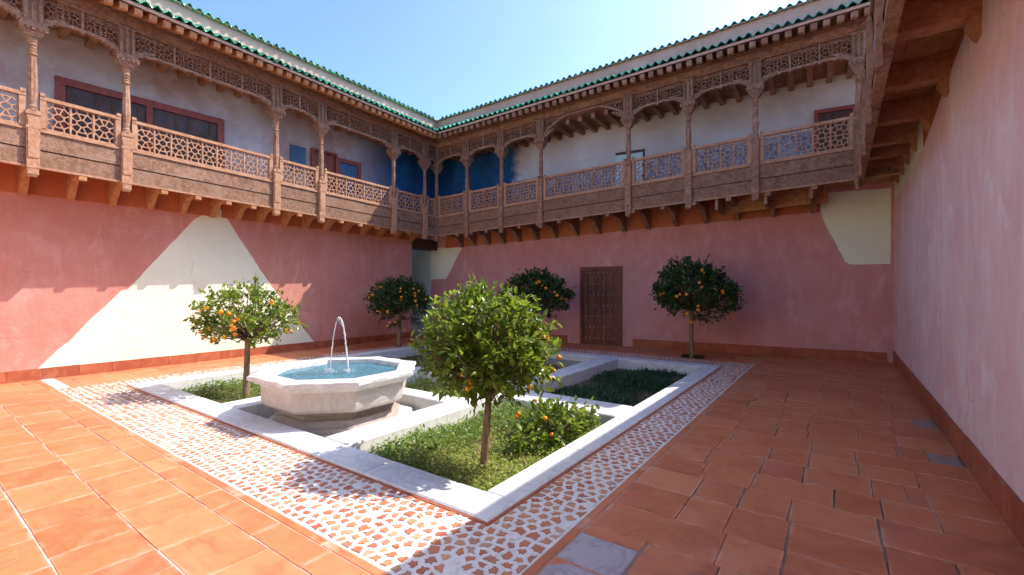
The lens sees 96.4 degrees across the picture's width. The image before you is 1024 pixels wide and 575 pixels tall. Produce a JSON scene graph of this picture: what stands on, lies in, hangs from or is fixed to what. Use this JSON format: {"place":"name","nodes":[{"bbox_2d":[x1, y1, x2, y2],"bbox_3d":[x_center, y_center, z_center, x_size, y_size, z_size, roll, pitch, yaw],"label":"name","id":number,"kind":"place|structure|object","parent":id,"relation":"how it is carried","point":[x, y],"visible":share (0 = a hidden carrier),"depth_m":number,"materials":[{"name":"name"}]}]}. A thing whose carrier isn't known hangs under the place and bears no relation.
{"place":"outdoors","nodes":[
{"label":"outdoors","id":0,"kind":"place"},
{"bbox_2d":[58,343,753,574],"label":"mosaic path","id":1,"kind":"structure","parent":0,"point":[389,529],"depth_m":3.69,"materials":[{"name":"tile"}]},
{"bbox_2d":[363,273,433,346],"bbox_3d":[-3.025,0.632,12.283,1.728,2.040,1.846,0,0,36],"label":"orange tree","id":2,"kind":"object","parent":1,"relation":"on","point":[400,298],"visible":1,"depth_m":12.04,"materials":[{"name":"green plant"}]},
{"bbox_2d":[128,342,720,522],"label":"garden kerb","id":3,"kind":"structure","parent":1,"relation":"on","point":[344,449],"depth_m":5.39,"materials":[{"name":"stone"}]},
{"bbox_2d":[192,384,260,402],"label":"planting soil","id":4,"kind":"structure","parent":3,"relation":"in","point":[232,398],"depth_m":7.75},
{"bbox_2d":[179,377,260,403],"bbox_3d":[-4.148,1.694,7.931,2.318,0.222,2.594,0,0,36],"label":"ground cover","id":5,"kind":"object","parent":4,"relation":"on","point":[224,385],"visible":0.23,"depth_m":7.61,"materials":[{"name":"green plant"}]},
{"bbox_2d":[183,274,307,398],"bbox_3d":[-4.195,0.799,7.282,1.677,2.065,1.714,0,0,36],"label":"orange tree","id":6,"kind":"object","parent":4,"relation":"on","point":[247,333],"visible":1,"depth_m":7.12,"materials":[{"name":"green plant"}]},
{"bbox_2d":[397,355,439,366],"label":"planting soil","id":7,"kind":"structure","parent":3,"relation":"in","point":[414,357],"depth_m":11.57,"materials":[{"name":"brown soil"}]},
{"bbox_2d":[391,353,426,366],"bbox_3d":[-2.015,1.709,10.911,2.340,0.198,3.825,0,0,36],"label":"ground cover","id":8,"kind":"object","parent":7,"relation":"on","point":[420,357],"visible":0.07,"depth_m":11.35,"materials":[{"name":"green plant"}]},
{"bbox_2d":[405,375,464,397],"bbox_3d":[-1.230,1.696,7.573,2.070,0.228,1.153,0,0,36],"label":"ground cover","id":9,"kind":"object","parent":3,"relation":"in","point":[410,384],"visible":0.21,"depth_m":8.03,"materials":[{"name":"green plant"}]},
{"bbox_2d":[363,397,600,491],"bbox_3d":[-0.178,1.695,5.088,1.781,0.224,2.553,0,0,36],"label":"ground cover","id":10,"kind":"object","parent":3,"relation":"in","point":[491,466],"visible":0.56,"depth_m":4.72,"materials":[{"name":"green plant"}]},
{"bbox_2d":[407,272,563,474],"bbox_3d":[-0.247,0.842,4.398,1.481,1.982,1.374,0,0,5],"label":"orange tree","id":11,"kind":"object","parent":10,"relation":"on","point":[488,357],"visible":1,"depth_m":4.13,"materials":[{"name":"green plant"}]},
{"bbox_2d":[507,392,602,458],"bbox_3d":[0.528,1.531,5.347,1.135,0.673,1.372,0,0,2],"label":"citrus shrub","id":12,"kind":"object","parent":10,"relation":"on","point":[550,417],"visible":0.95,"depth_m":5.15,"materials":[{"name":"green plant"}]},
{"bbox_2d":[182,0,805,119],"label":"sky","id":13,"kind":"structure","parent":0,"point":[439,58],"materials":[{"name":"blue"}]},
{"bbox_2d":[0,333,1023,574],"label":"courtyard floor","id":14,"kind":"structure","parent":0,"point":[773,465],"depth_m":3.45,"materials":[{"name":"tile"}]},
{"bbox_2d":[0,0,442,383],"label":"gallery wing","id":15,"kind":"structure","parent":14,"relation":"on","point":[162,162],"depth_m":9.30,"materials":[{"name":"pink paint"}]},
{"bbox_2d":[55,75,223,167],"bbox_3d":[-7.268,-3.050,9.172,0.070,1.400,2.703,0,0,37],"label":"window","id":16,"kind":"structure","parent":15,"relation":"in","point":[67,90],"depth_m":9.09,"materials":[{"name":"red wood"}]},
{"bbox_2d":[310,147,337,193],"bbox_3d":[-4.984,-2.985,12.149,0.110,1.270,0.723,0,0,37],"label":"door","id":17,"kind":"structure","parent":15,"relation":"in","point":[330,159],"depth_m":12.26,"materials":[{"name":"red wood"}]},
{"bbox_2d":[338,157,360,198],"bbox_3d":[-4.551,-2.945,12.752,0.070,1.190,0.757,0,0,37],"label":"window","id":18,"kind":"structure","parent":15,"relation":"in","point":[349,168],"depth_m":12.79,"materials":[{"name":"red wood"}]},
{"bbox_2d":[412,238,436,333],"bbox_3d":[-3.726,0.250,16.008,2.510,3.700,2.700,0,0,36],"label":"corner passage","id":19,"kind":"object","parent":14,"relation":"on","point":[424,244],"visible":0.19,"depth_m":15.15,"materials":[{"name":"brown wood"}]},
{"bbox_2d":[680,353,703,358],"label":"weeds","id":20,"kind":"object","parent":14,"relation":"on","point":[697,356],"visible":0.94,"depth_m":10.36,"materials":[{"name":"green plant"}]},
{"bbox_2d":[649,253,747,357],"bbox_3d":[4.076,0.436,10.266,2.080,2.433,2.022,0,0,36],"label":"orange tree","id":21,"kind":"object","parent":14,"relation":"on","point":[703,294],"visible":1,"depth_m":10.01,"materials":[{"name":"green plant"}]},
{"bbox_2d":[856,0,1023,547],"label":"gallery wing","id":22,"kind":"structure","parent":14,"relation":"on","point":[940,122],"depth_m":4.13,"materials":[{"name":"pink paint"}]},
{"bbox_2d":[515,358,581,376],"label":"pool water","id":23,"kind":"structure","parent":0,"point":[565,363],"depth_m":10.36,"materials":[{"name":"liquid"}]},
{"bbox_2d":[547,366,690,406],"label":"grass","id":24,"kind":"structure","parent":0,"point":[638,381],"depth_m":8.08,"materials":[{"name":"green plant"}]},
{"label":"basin floor","id":25,"kind":"structure","parent":0,"visible":0},
{"bbox_2d":[247,317,415,437],"bbox_3d":[-2.276,1.193,6.030,1.952,1.614,1.952,0,0,36],"label":"fountain","id":26,"kind":"object","parent":25,"relation":"on","point":[324,397],"visible":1,"depth_m":5.44,"materials":[{"name":"stone"}]},
{"label":"ground","id":27,"kind":"structure","parent":0,"visible":0},
{"bbox_2d":[498,266,575,324],"bbox_3d":[0.633,0.550,11.694,2.175,2.203,2.049,0,0,36],"label":"orange tree","id":28,"kind":"object","parent":27,"relation":"on","point":[555,297],"visible":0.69,"depth_m":11.24,"materials":[{"name":"green plant"}]},
{"bbox_2d":[412,0,901,362],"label":"gallery wing","id":29,"kind":"structure","parent":27,"relation":"on","point":[607,191],"depth_m":11.04,"materials":[{"name":"pink paint"}]},
{"bbox_2d":[580,266,621,345],"bbox_3d":[2.478,0.510,12.790,1.200,2.180,0.090,0,0,29],"label":"door","id":30,"kind":"structure","parent":29,"relation":"in","point":[600,287],"depth_m":12.77,"materials":[{"name":"brown wood"}]},
{"bbox_2d":[814,104,855,151],"bbox_3d":[7.186,-3.300,10.186,0.788,1.400,0.080,0,0,29],"label":"window","id":31,"kind":"structure","parent":29,"relation":"in","point":[821,115],"depth_m":10.21,"materials":[{"name":"red wood"}]}
]}

